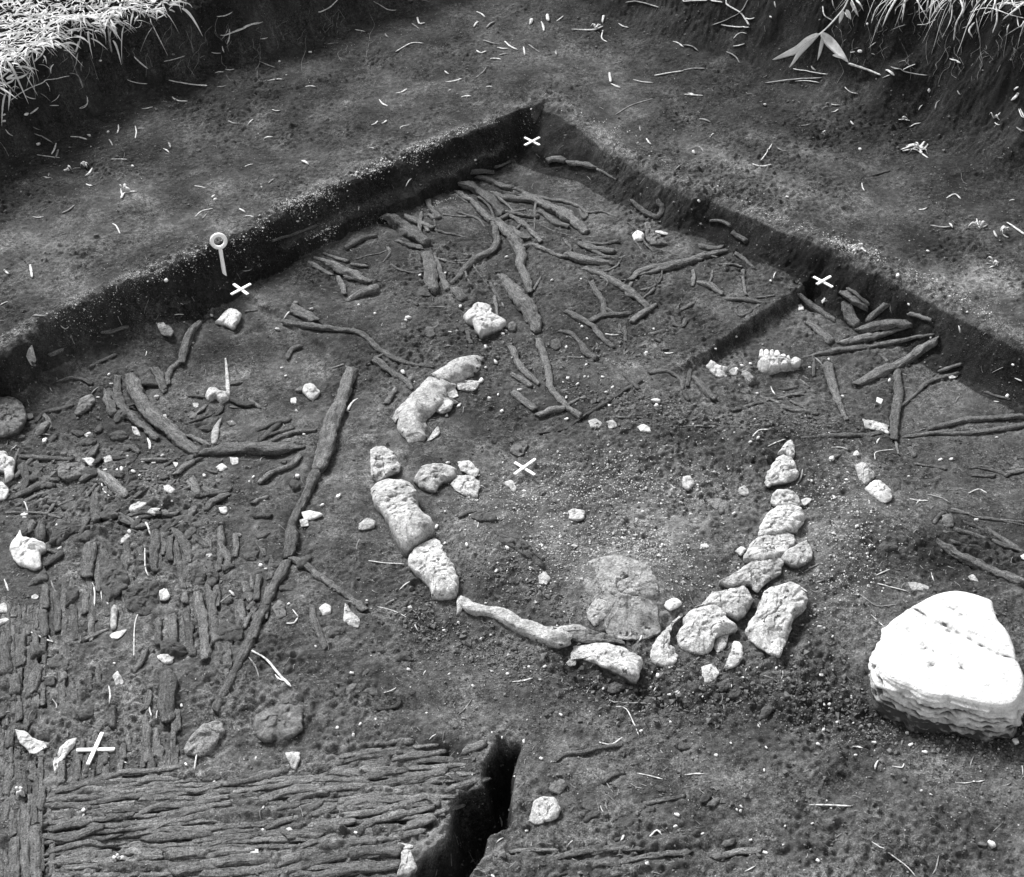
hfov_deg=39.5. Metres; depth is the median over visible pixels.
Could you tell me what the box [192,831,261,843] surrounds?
mat rod
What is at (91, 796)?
mat rod
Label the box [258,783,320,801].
mat rod
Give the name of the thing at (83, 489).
peat lump
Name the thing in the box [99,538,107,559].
split board
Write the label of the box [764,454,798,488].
pale stone
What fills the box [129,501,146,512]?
pale stone
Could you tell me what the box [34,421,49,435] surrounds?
grey stone
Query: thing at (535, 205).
branch
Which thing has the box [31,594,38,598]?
pale stone
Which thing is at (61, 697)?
split board
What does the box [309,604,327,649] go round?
branch
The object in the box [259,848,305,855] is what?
mat rod
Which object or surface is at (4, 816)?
split board
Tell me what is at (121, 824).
mat rod
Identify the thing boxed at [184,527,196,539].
peat lump
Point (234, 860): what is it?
mat rod
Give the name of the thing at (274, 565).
peat lump
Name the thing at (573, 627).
pale stone
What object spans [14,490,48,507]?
branch
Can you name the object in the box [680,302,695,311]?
branch
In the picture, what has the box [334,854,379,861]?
mat rod
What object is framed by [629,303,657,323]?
branch
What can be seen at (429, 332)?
peat lump
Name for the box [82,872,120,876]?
mat rod
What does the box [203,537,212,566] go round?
split board
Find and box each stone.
[0,396,26,437]
[0,603,6,612]
[26,345,35,364]
[26,413,32,419]
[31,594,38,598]
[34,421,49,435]
[57,462,85,482]
[74,394,94,415]
[93,721,102,733]
[112,671,123,684]
[120,534,129,543]
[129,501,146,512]
[131,426,140,435]
[147,508,159,515]
[156,322,165,327]
[156,744,164,756]
[157,654,174,664]
[159,324,173,336]
[159,588,169,601]
[184,721,225,756]
[187,412,196,418]
[188,505,196,515]
[226,420,235,425]
[246,602,253,610]
[253,704,303,742]
[272,600,285,617]
[300,518,308,526]
[343,604,359,627]
[346,683,356,694]
[358,518,374,530]
[370,446,400,482]
[371,479,434,557]
[392,402,404,422]
[397,377,456,442]
[401,323,406,328]
[408,538,458,600]
[413,463,457,493]
[427,426,439,440]
[430,355,483,384]
[435,397,452,414]
[447,388,458,397]
[456,596,462,615]
[457,380,479,391]
[457,596,573,648]
[458,460,478,476]
[508,321,516,331]
[510,441,527,456]
[529,796,560,824]
[538,572,550,584]
[549,779,567,793]
[560,624,586,631]
[566,659,575,665]
[569,626,624,643]
[570,643,642,683]
[587,598,608,626]
[588,419,601,427]
[588,555,661,639]
[606,420,616,428]
[643,222,666,245]
[650,613,682,666]
[676,605,737,654]
[682,475,693,491]
[693,585,752,622]
[701,664,718,682]
[706,797,720,806]
[714,634,728,652]
[719,557,783,593]
[723,641,743,670]
[738,485,748,495]
[743,532,795,564]
[745,582,807,657]
[758,504,805,536]
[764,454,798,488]
[770,489,799,506]
[777,440,794,457]
[781,540,812,568]
[801,498,811,505]
[855,462,874,484]
[862,419,888,431]
[908,582,928,590]
[941,515,954,526]
[968,574,977,581]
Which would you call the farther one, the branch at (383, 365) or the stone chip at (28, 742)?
the branch at (383, 365)
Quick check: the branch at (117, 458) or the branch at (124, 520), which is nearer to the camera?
the branch at (124, 520)
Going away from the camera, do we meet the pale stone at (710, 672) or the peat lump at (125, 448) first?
the pale stone at (710, 672)
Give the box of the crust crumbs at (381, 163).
[46,104,999,335]
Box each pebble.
[651,398,660,403]
[978,842,986,847]
[987,840,995,848]
[1012,738,1018,744]
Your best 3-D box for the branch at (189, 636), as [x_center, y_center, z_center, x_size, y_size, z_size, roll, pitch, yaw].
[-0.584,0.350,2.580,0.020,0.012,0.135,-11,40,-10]
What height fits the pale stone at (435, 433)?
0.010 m
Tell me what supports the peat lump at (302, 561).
on the ground at (966, 130)
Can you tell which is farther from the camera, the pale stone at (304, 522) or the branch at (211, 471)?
the branch at (211, 471)
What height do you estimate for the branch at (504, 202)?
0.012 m
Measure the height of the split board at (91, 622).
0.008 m
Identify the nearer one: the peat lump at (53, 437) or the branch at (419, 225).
the peat lump at (53, 437)
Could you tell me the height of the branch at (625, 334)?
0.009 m
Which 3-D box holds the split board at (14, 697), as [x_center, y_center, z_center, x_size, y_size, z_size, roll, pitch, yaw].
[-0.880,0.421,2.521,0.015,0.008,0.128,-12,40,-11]
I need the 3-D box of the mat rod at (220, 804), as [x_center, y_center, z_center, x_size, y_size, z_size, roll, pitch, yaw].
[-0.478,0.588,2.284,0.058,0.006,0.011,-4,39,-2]
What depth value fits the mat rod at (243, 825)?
2.25 m
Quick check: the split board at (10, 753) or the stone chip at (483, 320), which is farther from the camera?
the stone chip at (483, 320)
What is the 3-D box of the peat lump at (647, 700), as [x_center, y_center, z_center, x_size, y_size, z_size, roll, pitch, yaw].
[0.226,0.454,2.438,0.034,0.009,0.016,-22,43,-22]
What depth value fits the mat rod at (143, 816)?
2.27 m
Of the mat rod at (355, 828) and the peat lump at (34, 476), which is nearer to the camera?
the mat rod at (355, 828)
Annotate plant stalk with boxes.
[848,63,880,74]
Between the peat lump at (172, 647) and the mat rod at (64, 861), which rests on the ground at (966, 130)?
the peat lump at (172, 647)
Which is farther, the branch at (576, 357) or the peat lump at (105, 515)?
the branch at (576, 357)
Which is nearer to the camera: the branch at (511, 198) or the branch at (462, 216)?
the branch at (462, 216)
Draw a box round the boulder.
[866,591,1023,742]
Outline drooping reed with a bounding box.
[773,0,857,66]
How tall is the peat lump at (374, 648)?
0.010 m
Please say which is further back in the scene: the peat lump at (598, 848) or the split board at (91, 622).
the split board at (91, 622)
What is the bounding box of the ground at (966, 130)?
[0,0,1023,876]
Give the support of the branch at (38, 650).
on the ground at (966, 130)
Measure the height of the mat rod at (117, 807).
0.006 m
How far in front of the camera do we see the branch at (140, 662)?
2.53 m
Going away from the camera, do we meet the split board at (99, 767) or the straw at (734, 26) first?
the split board at (99, 767)
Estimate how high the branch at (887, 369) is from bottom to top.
0.060 m
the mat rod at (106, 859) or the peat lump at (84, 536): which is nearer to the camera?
the mat rod at (106, 859)
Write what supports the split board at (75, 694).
on the ground at (966, 130)
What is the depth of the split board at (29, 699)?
2.46 m
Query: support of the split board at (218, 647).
on the ground at (966, 130)
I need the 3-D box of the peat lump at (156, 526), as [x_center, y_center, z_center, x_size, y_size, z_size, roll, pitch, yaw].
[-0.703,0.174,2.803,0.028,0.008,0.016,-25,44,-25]
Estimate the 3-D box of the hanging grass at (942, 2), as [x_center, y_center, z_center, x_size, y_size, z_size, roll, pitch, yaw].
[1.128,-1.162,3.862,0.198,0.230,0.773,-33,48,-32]
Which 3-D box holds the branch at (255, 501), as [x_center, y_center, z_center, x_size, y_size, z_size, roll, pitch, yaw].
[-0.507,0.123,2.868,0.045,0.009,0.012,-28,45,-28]
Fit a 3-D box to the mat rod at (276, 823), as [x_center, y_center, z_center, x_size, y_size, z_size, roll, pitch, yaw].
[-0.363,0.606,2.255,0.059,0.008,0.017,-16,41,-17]
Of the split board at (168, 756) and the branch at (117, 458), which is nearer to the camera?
the split board at (168, 756)
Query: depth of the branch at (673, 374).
3.14 m
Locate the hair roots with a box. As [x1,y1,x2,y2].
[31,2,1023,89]
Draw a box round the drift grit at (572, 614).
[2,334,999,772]
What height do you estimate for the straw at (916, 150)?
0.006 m
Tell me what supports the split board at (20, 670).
on the ground at (966, 130)
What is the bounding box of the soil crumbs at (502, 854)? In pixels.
[0,0,1023,876]
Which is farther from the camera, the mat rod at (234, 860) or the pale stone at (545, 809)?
the pale stone at (545, 809)
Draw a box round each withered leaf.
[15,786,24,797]
[81,161,88,167]
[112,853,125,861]
[119,184,130,190]
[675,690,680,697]
[850,243,863,250]
[903,141,926,151]
[969,221,987,226]
[987,256,997,265]
[1001,225,1008,234]
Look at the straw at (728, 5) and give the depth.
4.21 m
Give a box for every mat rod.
[42,824,104,842]
[43,832,123,844]
[43,847,110,856]
[44,819,90,832]
[44,855,67,861]
[46,793,86,801]
[46,856,90,866]
[48,839,133,853]
[48,872,73,876]
[49,785,110,793]
[49,816,96,824]
[49,822,108,827]
[50,792,116,801]
[50,800,99,806]
[50,802,87,810]
[52,800,135,812]
[53,810,111,819]
[55,772,120,793]
[63,863,102,870]
[66,829,118,834]
[68,849,112,857]
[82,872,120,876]
[89,803,135,812]
[90,812,134,822]
[91,813,167,820]
[91,856,138,863]
[94,787,149,793]
[96,793,142,803]
[98,871,138,876]
[104,819,144,827]
[104,838,140,842]
[106,782,143,787]
[107,840,188,848]
[109,778,135,782]
[109,821,161,832]
[112,805,171,812]
[117,765,179,773]
[117,778,197,788]
[117,828,162,838]
[119,787,193,800]
[119,845,163,860]
[121,769,176,775]
[129,853,164,860]
[130,800,175,803]
[133,860,198,872]
[135,774,180,783]
[135,859,181,864]
[137,792,219,800]
[138,798,221,814]
[138,813,194,823]
[138,872,172,876]
[140,829,212,842]
[141,783,221,793]
[144,808,215,834]
[148,842,197,847]
[150,783,180,789]
[152,844,201,852]
[154,824,239,831]
[156,804,238,816]
[163,846,209,860]
[164,818,216,826]
[165,804,210,819]
[168,865,218,875]
[175,781,267,787]
[182,857,215,861]
[182,867,224,876]
[191,787,242,794]
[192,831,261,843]
[194,775,225,781]
[195,794,228,799]
[195,806,257,813]
[196,802,231,807]
[197,852,299,876]
[198,851,271,867]
[199,839,249,844]
[200,834,253,847]
[203,765,227,770]
[204,844,247,852]
[205,846,254,858]
[206,821,265,830]
[211,828,253,835]
[221,797,254,801]
[225,767,288,786]
[232,776,330,793]
[237,820,289,828]
[238,800,282,805]
[243,875,266,876]
[245,836,326,842]
[246,789,276,796]
[246,844,295,848]
[247,863,294,874]
[251,792,329,799]
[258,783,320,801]
[259,824,306,830]
[259,824,338,836]
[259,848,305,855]
[260,772,328,783]
[264,802,334,811]
[264,815,297,829]
[264,870,312,876]
[268,801,300,813]
[273,806,343,819]
[276,798,338,804]
[276,835,378,867]
[277,781,368,789]
[279,771,326,776]
[279,843,404,874]
[280,829,326,841]
[286,790,328,801]
[296,836,340,850]
[300,757,383,765]
[303,801,322,816]
[306,861,359,870]
[307,818,355,827]
[307,859,400,876]
[310,783,366,791]
[310,805,335,817]
[311,814,335,819]
[311,818,368,824]
[312,836,348,846]
[321,844,376,854]
[322,760,389,770]
[323,790,365,796]
[325,765,364,776]
[325,828,368,837]
[327,775,370,783]
[328,747,402,767]
[328,794,411,806]
[334,803,398,819]
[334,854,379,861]
[335,800,428,813]
[337,788,402,803]
[338,748,381,758]
[344,870,397,876]
[349,823,399,829]
[349,830,406,836]
[356,809,408,827]
[358,765,389,772]
[364,825,405,834]
[365,767,410,779]
[365,824,423,834]
[366,738,414,747]
[366,767,448,787]
[372,771,420,780]
[377,816,411,823]
[377,828,425,841]
[378,756,459,765]
[391,749,447,761]
[392,784,421,788]
[396,783,448,794]
[399,776,433,784]
[400,749,425,754]
[401,813,445,820]
[406,814,437,829]
[407,792,440,806]
[407,804,434,815]
[408,763,465,770]
[412,743,438,748]
[420,778,455,784]
[423,771,477,782]
[432,794,455,798]
[434,804,465,814]
[444,777,491,793]
[460,740,488,755]
[508,847,558,853]
[540,845,623,866]
[548,858,620,876]
[609,858,684,876]
[613,835,689,852]
[618,848,692,864]
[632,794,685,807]
[710,847,762,859]
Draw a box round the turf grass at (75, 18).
[0,0,191,98]
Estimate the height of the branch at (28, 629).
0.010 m
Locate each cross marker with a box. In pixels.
[76,732,114,764]
[230,283,251,294]
[513,458,535,475]
[524,137,539,145]
[813,275,833,287]
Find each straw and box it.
[11,76,67,99]
[92,583,95,605]
[107,21,111,52]
[108,685,110,703]
[133,614,137,655]
[144,548,148,576]
[169,80,206,85]
[221,22,261,35]
[251,650,290,686]
[346,398,357,410]
[369,560,402,563]
[572,26,602,30]
[615,98,652,114]
[616,706,638,734]
[620,702,646,703]
[625,1,657,6]
[649,829,661,836]
[655,70,682,75]
[682,0,721,2]
[713,0,747,24]
[721,24,748,27]
[725,0,749,24]
[765,77,821,82]
[809,804,851,806]
[849,588,895,606]
[872,842,915,875]
[878,583,907,591]
[882,0,896,26]
[892,67,924,75]
[903,149,927,157]
[928,494,949,502]
[931,225,949,227]
[932,856,938,873]
[953,0,963,39]
[970,8,1022,17]
[992,0,997,32]
[1004,2,1023,18]
[1006,222,1023,233]
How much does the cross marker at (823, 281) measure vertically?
0.005 m
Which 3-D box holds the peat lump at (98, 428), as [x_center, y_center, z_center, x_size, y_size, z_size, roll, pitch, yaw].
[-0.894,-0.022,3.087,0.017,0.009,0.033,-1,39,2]
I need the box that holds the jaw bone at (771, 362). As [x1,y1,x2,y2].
[757,349,800,374]
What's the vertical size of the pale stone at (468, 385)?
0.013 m
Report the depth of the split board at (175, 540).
2.75 m
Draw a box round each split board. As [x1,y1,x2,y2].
[0,596,6,645]
[0,724,4,785]
[0,748,5,777]
[0,799,9,823]
[0,849,3,876]
[2,763,13,795]
[2,853,8,876]
[4,749,8,799]
[5,600,11,635]
[5,706,8,748]
[6,836,20,876]
[7,729,14,765]
[8,788,14,836]
[9,817,16,835]
[10,606,15,657]
[10,697,15,729]
[11,651,16,700]
[13,746,21,775]
[13,772,27,797]
[15,602,20,644]
[15,795,20,838]
[16,667,22,678]
[16,677,21,702]
[19,802,30,876]
[20,796,24,803]
[21,604,26,668]
[23,665,27,731]
[25,697,31,726]
[25,753,30,795]
[26,604,32,645]
[26,645,33,676]
[27,756,36,781]
[27,793,32,858]
[29,821,42,876]
[31,603,38,659]
[31,694,39,722]
[32,660,39,692]
[32,776,38,823]
[36,785,46,810]
[38,750,43,788]
[38,810,42,834]
[39,663,46,706]
[40,606,46,663]
[40,835,44,871]
[48,842,55,875]
[56,760,65,786]
[58,646,63,670]
[58,668,65,683]
[58,679,65,705]
[59,593,67,622]
[61,578,65,602]
[61,619,66,652]
[62,615,67,655]
[65,629,70,656]
[67,683,78,711]
[70,678,76,719]
[71,687,77,709]
[73,752,80,780]
[77,614,81,642]
[81,755,87,779]
[86,577,93,602]
[87,605,94,641]
[87,671,92,691]
[88,759,94,778]
[89,595,97,620]
[94,554,100,591]
[95,664,101,686]
[96,755,103,775]
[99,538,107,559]
[102,594,110,615]
[102,753,109,772]
[103,546,109,558]
[109,597,115,613]
[115,750,118,770]
[116,759,124,788]
[119,743,124,768]
[120,554,128,570]
[121,535,131,572]
[121,593,128,613]
[123,715,131,751]
[127,568,134,588]
[130,552,137,578]
[136,530,143,553]
[139,740,146,768]
[147,747,155,774]
[152,727,160,756]
[158,548,162,565]
[160,525,165,554]
[164,750,171,793]
[170,719,176,739]
[170,727,178,764]
[172,735,176,762]
[173,529,179,565]
[174,708,180,731]
[175,745,180,772]
[181,553,186,574]
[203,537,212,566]
[204,575,210,608]
[212,584,221,606]
[214,641,222,651]
[215,546,222,571]
[218,619,222,648]
[221,640,230,648]
[222,646,228,674]
[223,550,230,573]
[225,641,232,666]
[226,619,231,655]
[234,610,240,625]
[249,575,255,619]
[259,538,265,555]
[265,583,270,618]
[266,549,275,580]
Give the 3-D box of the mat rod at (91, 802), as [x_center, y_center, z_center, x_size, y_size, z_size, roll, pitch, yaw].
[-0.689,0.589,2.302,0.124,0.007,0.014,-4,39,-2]
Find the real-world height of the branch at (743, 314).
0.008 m
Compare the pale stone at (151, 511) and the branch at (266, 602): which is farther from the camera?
the pale stone at (151, 511)
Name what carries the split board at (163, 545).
on the ground at (966, 130)
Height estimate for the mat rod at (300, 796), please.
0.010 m
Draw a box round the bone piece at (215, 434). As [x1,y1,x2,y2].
[211,417,221,443]
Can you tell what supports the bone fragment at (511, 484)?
on the ground at (966, 130)
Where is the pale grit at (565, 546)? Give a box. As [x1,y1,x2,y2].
[1,2,1021,876]
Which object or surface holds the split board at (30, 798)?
on the ground at (966, 130)
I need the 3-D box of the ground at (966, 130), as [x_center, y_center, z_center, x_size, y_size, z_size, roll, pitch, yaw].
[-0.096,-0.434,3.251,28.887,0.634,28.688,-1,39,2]
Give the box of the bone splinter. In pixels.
[110,605,117,630]
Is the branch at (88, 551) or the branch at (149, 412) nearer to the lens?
the branch at (88, 551)
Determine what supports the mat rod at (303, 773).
on the ground at (966, 130)
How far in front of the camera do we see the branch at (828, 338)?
3.30 m
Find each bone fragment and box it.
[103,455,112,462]
[285,751,300,769]
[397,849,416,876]
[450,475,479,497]
[503,480,516,490]
[706,360,727,377]
[729,368,737,375]
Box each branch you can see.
[0,635,12,675]
[0,700,7,718]
[5,511,62,518]
[5,726,13,748]
[8,672,21,695]
[10,613,17,617]
[13,458,32,479]
[13,480,22,489]
[13,482,56,499]
[14,448,19,469]
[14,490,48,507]
[14,634,26,669]
[15,701,23,722]
[17,462,29,489]
[18,454,74,461]
[23,519,35,536]
[24,624,31,635]
[26,663,42,693]
[27,465,44,475]
[29,642,45,662]
[35,404,73,421]
[35,517,46,542]
[38,609,48,638]
[40,583,49,608]
[41,550,63,566]
[42,413,52,429]
[42,475,59,481]
[44,496,60,517]
[46,500,60,505]
[46,548,62,553]
[48,348,63,356]
[52,590,61,633]
[54,460,69,470]
[56,376,92,384]
[57,498,73,506]
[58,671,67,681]
[69,604,79,640]
[78,739,84,761]
[79,473,90,481]
[80,541,97,578]
[81,517,90,527]
[81,590,89,615]
[83,443,99,462]
[83,628,108,641]
[84,483,97,498]
[86,742,90,758]
[89,353,116,368]
[90,491,101,523]
[92,454,101,464]
[97,469,128,498]
[100,325,128,333]
[101,457,125,460]
[102,388,116,417]
[102,743,108,763]
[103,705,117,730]
[111,507,119,512]
[112,372,201,457]
[118,512,133,521]
[118,517,131,525]
[121,444,140,453]
[121,743,126,758]
[130,482,155,498]
[130,648,148,673]
[132,514,152,519]
[134,523,151,529]
[138,510,161,514]
[140,457,167,462]
[140,689,152,712]
[141,379,158,386]
[141,714,151,763]
[149,367,166,394]
[149,529,160,573]
[152,366,166,389]
[153,617,162,647]
[157,668,177,723]
[161,479,175,499]
[162,511,180,516]
[164,454,183,467]
[165,320,201,385]
[167,534,173,561]
[168,612,178,641]
[171,527,192,562]
[172,459,194,475]
[173,542,186,588]
[180,591,188,604]
[181,483,202,489]
[182,606,196,656]
[186,434,210,446]
[187,394,205,398]
[187,475,202,498]
[187,530,209,547]
[188,414,211,422]
[193,590,211,663]
[195,404,207,413]
[198,425,211,432]
[198,441,305,455]
[201,485,231,496]
[203,498,212,511]
[205,469,217,473]
[207,589,220,646]
[208,492,230,503]
[212,366,368,715]
[215,406,223,414]
[216,525,231,563]
[222,564,234,570]
[226,596,232,605]
[229,396,254,407]
[230,381,242,384]
[232,532,238,557]
[234,598,245,622]
[241,580,253,602]
[242,607,258,630]
[245,309,257,311]
[248,398,260,408]
[250,495,268,504]
[251,513,272,518]
[253,574,261,601]
[253,628,257,638]
[256,418,291,431]
[256,453,301,484]
[258,422,281,441]
[262,586,270,604]
[267,426,316,441]
[271,224,318,241]
[280,319,433,367]
[285,344,303,359]
[289,303,320,322]
[295,385,303,392]
[308,260,333,275]
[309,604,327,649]
[313,256,371,284]
[323,252,348,262]
[327,363,344,369]
[336,275,346,294]
[343,276,381,280]
[344,234,377,249]
[345,284,380,301]
[350,263,367,267]
[355,249,387,259]
[371,632,377,653]
[372,357,413,390]
[376,697,401,710]
[380,213,431,249]
[382,246,391,262]
[384,387,396,403]
[389,263,423,272]
[403,213,435,229]
[406,299,417,305]
[417,211,422,230]
[421,251,449,296]
[425,198,441,219]
[427,213,437,220]
[434,229,466,237]
[438,258,464,263]
[443,213,466,217]
[448,396,458,404]
[449,199,568,293]
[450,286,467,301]
[454,190,472,202]
[454,193,468,203]
[457,180,504,216]
[458,211,484,226]
[458,509,476,517]
[470,169,494,174]
[472,252,487,284]
[474,175,514,189]
[477,196,494,217]
[489,191,532,202]
[489,282,504,306]
[493,295,503,330]
[494,160,510,167]
[495,191,512,209]
[496,273,541,334]
[502,209,533,212]
[507,345,540,384]
[508,225,531,240]
[509,214,542,242]
[510,372,532,386]
[511,390,537,410]
[512,187,618,217]
[516,219,545,229]
[517,192,588,234]
[517,374,532,387]
[533,202,536,230]
[533,268,545,290]
[534,397,579,417]
[536,338,582,420]
[537,209,569,228]
[539,379,642,433]
[540,224,578,236]
[545,156,567,162]
[555,743,622,761]
[556,329,599,361]
[562,237,571,251]
[563,251,617,265]
[563,309,615,348]
[565,160,596,168]
[567,356,584,358]
[576,239,620,254]
[578,208,587,218]
[580,266,651,312]
[588,311,632,322]
[589,279,613,313]
[591,250,626,259]
[595,257,622,271]
[596,168,616,179]
[600,769,625,784]
[613,416,686,418]
[618,323,629,335]
[622,373,640,389]
[623,326,627,341]
[625,282,633,297]
[627,221,652,250]
[627,257,702,280]
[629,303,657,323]
[630,198,664,219]
[630,249,728,276]
[639,270,662,290]
[642,287,654,297]
[648,329,669,335]
[649,369,683,389]
[671,316,686,326]
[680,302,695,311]
[682,389,689,401]
[682,425,716,427]
[686,367,692,386]
[691,269,695,286]
[691,375,717,400]
[696,280,723,295]
[698,243,723,250]
[708,270,713,281]
[709,219,731,227]
[719,263,742,267]
[724,297,765,303]
[730,230,747,243]
[731,397,775,412]
[733,304,760,316]
[734,251,755,268]
[741,269,747,295]
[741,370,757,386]
[756,295,774,298]
[760,395,780,403]
[774,399,819,415]
[777,391,805,399]
[778,387,798,390]
[781,393,806,395]
[784,382,810,390]
[788,400,810,409]
[797,293,835,322]
[798,379,810,388]
[801,431,884,438]
[802,334,934,357]
[804,320,834,345]
[812,356,815,376]
[820,364,835,374]
[823,361,848,419]
[835,332,872,344]
[839,290,868,311]
[841,301,861,328]
[846,287,869,305]
[846,319,912,345]
[852,336,938,385]
[865,302,889,322]
[871,170,889,175]
[877,353,889,362]
[889,368,903,454]
[902,363,961,405]
[902,423,1023,437]
[907,312,931,321]
[907,446,916,457]
[914,463,946,470]
[927,413,1023,430]
[932,511,945,523]
[936,538,1023,587]
[946,510,1023,525]
[949,540,989,548]
[951,508,1023,523]
[953,527,1023,552]
[963,520,989,532]
[968,465,1004,474]
[969,473,995,477]
[975,467,1007,476]
[983,391,1010,399]
[985,527,1019,547]
[1006,468,1023,473]
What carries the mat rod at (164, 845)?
on the ground at (966, 130)
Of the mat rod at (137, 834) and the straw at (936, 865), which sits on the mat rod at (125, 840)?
the mat rod at (137, 834)
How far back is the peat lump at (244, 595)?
2.66 m
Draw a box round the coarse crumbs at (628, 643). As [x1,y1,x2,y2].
[2,309,1023,792]
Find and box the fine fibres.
[0,0,1023,876]
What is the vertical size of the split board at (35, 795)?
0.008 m
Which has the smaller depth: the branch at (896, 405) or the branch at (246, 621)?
the branch at (246, 621)
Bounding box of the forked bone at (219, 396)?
[205,358,229,403]
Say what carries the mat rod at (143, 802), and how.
on the ground at (966, 130)
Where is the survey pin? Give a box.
[210,233,227,275]
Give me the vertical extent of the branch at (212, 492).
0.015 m
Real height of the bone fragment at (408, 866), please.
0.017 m
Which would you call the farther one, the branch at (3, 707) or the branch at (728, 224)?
the branch at (728, 224)
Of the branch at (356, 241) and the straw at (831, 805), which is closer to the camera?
the straw at (831, 805)
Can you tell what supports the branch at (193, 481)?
on the ground at (966, 130)
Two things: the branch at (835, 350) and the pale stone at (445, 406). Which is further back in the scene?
the branch at (835, 350)
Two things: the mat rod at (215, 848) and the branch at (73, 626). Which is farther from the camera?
the branch at (73, 626)
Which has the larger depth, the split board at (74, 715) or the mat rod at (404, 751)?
the split board at (74, 715)
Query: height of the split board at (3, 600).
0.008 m
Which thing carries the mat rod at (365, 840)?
on the ground at (966, 130)
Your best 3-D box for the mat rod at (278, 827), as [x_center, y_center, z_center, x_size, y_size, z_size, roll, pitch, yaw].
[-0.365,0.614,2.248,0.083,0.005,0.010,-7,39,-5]
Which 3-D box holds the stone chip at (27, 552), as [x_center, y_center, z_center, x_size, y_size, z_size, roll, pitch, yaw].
[-0.941,0.219,2.769,0.114,0.040,0.065,22,45,27]
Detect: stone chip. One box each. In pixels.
[0,451,14,483]
[0,482,8,500]
[0,618,8,625]
[10,530,46,571]
[15,729,48,752]
[53,738,76,771]
[82,457,95,466]
[159,590,169,601]
[163,485,174,492]
[215,308,241,330]
[216,463,226,471]
[219,507,226,513]
[230,457,238,464]
[290,397,296,403]
[301,510,322,520]
[302,383,319,400]
[319,603,331,614]
[401,843,412,848]
[463,302,505,339]
[568,508,584,521]
[632,230,644,241]
[637,424,650,431]
[655,231,667,235]
[664,598,681,611]
[700,543,708,548]
[735,546,745,556]
[798,304,803,310]
[865,480,891,502]
[876,397,882,403]
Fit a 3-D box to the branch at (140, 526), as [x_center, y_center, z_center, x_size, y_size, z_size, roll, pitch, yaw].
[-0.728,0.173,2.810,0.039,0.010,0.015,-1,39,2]
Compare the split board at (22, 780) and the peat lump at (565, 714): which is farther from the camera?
the peat lump at (565, 714)
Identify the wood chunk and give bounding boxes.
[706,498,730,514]
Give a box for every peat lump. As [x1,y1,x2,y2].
[13,498,24,503]
[13,528,27,535]
[28,568,47,585]
[29,467,42,481]
[30,463,42,473]
[40,478,49,489]
[42,504,49,509]
[44,676,54,685]
[47,656,68,669]
[49,488,59,492]
[49,522,77,545]
[50,433,56,441]
[56,519,65,524]
[60,503,72,510]
[65,585,78,606]
[69,522,82,533]
[71,429,84,436]
[76,699,94,719]
[79,529,89,541]
[80,437,96,445]
[80,486,86,493]
[80,622,87,630]
[81,468,97,477]
[94,423,102,432]
[98,510,118,519]
[99,555,128,602]
[103,496,120,511]
[106,469,124,477]
[108,430,127,440]
[113,410,128,422]
[120,445,129,451]
[122,580,158,615]
[123,452,137,465]
[124,481,139,492]
[130,517,140,528]
[141,505,151,509]
[149,523,160,529]
[160,638,186,657]
[162,522,171,529]
[172,514,194,521]
[172,520,179,526]
[181,510,187,514]
[184,454,193,461]
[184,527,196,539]
[188,491,196,497]
[189,520,203,527]
[190,568,205,585]
[204,561,218,586]
[218,484,232,489]
[218,621,243,640]
[241,542,258,560]
[241,587,252,599]
[256,530,269,538]
[270,563,278,567]
[279,538,298,546]
[279,583,294,591]
[289,479,299,491]
[296,555,311,568]
[328,626,344,637]
[335,687,345,695]
[362,669,369,675]
[363,688,377,696]
[368,644,384,652]
[394,651,411,661]
[415,284,429,296]
[425,326,434,337]
[455,323,464,331]
[465,330,472,343]
[470,511,496,521]
[496,532,549,569]
[543,707,554,716]
[550,338,561,349]
[561,712,568,717]
[581,793,597,810]
[583,808,599,822]
[591,841,606,855]
[599,763,608,769]
[607,683,624,693]
[609,767,621,773]
[612,815,637,826]
[640,697,649,708]
[640,806,654,817]
[654,691,661,696]
[655,785,665,791]
[678,743,690,749]
[699,790,712,802]
[716,679,727,686]
[718,680,732,692]
[722,838,735,846]
[728,688,740,698]
[758,703,772,720]
[772,690,790,699]
[878,541,898,551]
[892,478,900,489]
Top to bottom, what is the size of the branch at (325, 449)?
0.038 m
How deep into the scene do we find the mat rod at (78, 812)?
2.28 m
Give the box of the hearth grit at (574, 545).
[436,425,917,630]
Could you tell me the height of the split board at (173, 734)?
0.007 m
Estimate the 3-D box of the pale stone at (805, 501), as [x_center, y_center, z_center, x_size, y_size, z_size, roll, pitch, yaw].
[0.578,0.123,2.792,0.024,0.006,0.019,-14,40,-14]
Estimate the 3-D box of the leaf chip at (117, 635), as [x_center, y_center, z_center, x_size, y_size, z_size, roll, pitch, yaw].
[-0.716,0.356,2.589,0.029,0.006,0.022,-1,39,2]
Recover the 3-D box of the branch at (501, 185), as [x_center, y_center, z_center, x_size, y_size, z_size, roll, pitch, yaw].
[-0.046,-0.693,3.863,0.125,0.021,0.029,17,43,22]
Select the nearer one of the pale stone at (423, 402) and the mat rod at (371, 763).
the mat rod at (371, 763)
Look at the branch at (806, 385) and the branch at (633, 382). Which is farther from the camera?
the branch at (806, 385)
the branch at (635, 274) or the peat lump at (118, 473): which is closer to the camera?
the peat lump at (118, 473)
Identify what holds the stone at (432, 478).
on the ground at (966, 130)
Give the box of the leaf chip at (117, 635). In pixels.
[110,630,126,638]
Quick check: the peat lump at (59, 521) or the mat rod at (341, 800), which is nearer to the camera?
the mat rod at (341, 800)
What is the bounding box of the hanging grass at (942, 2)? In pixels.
[822,0,1023,53]

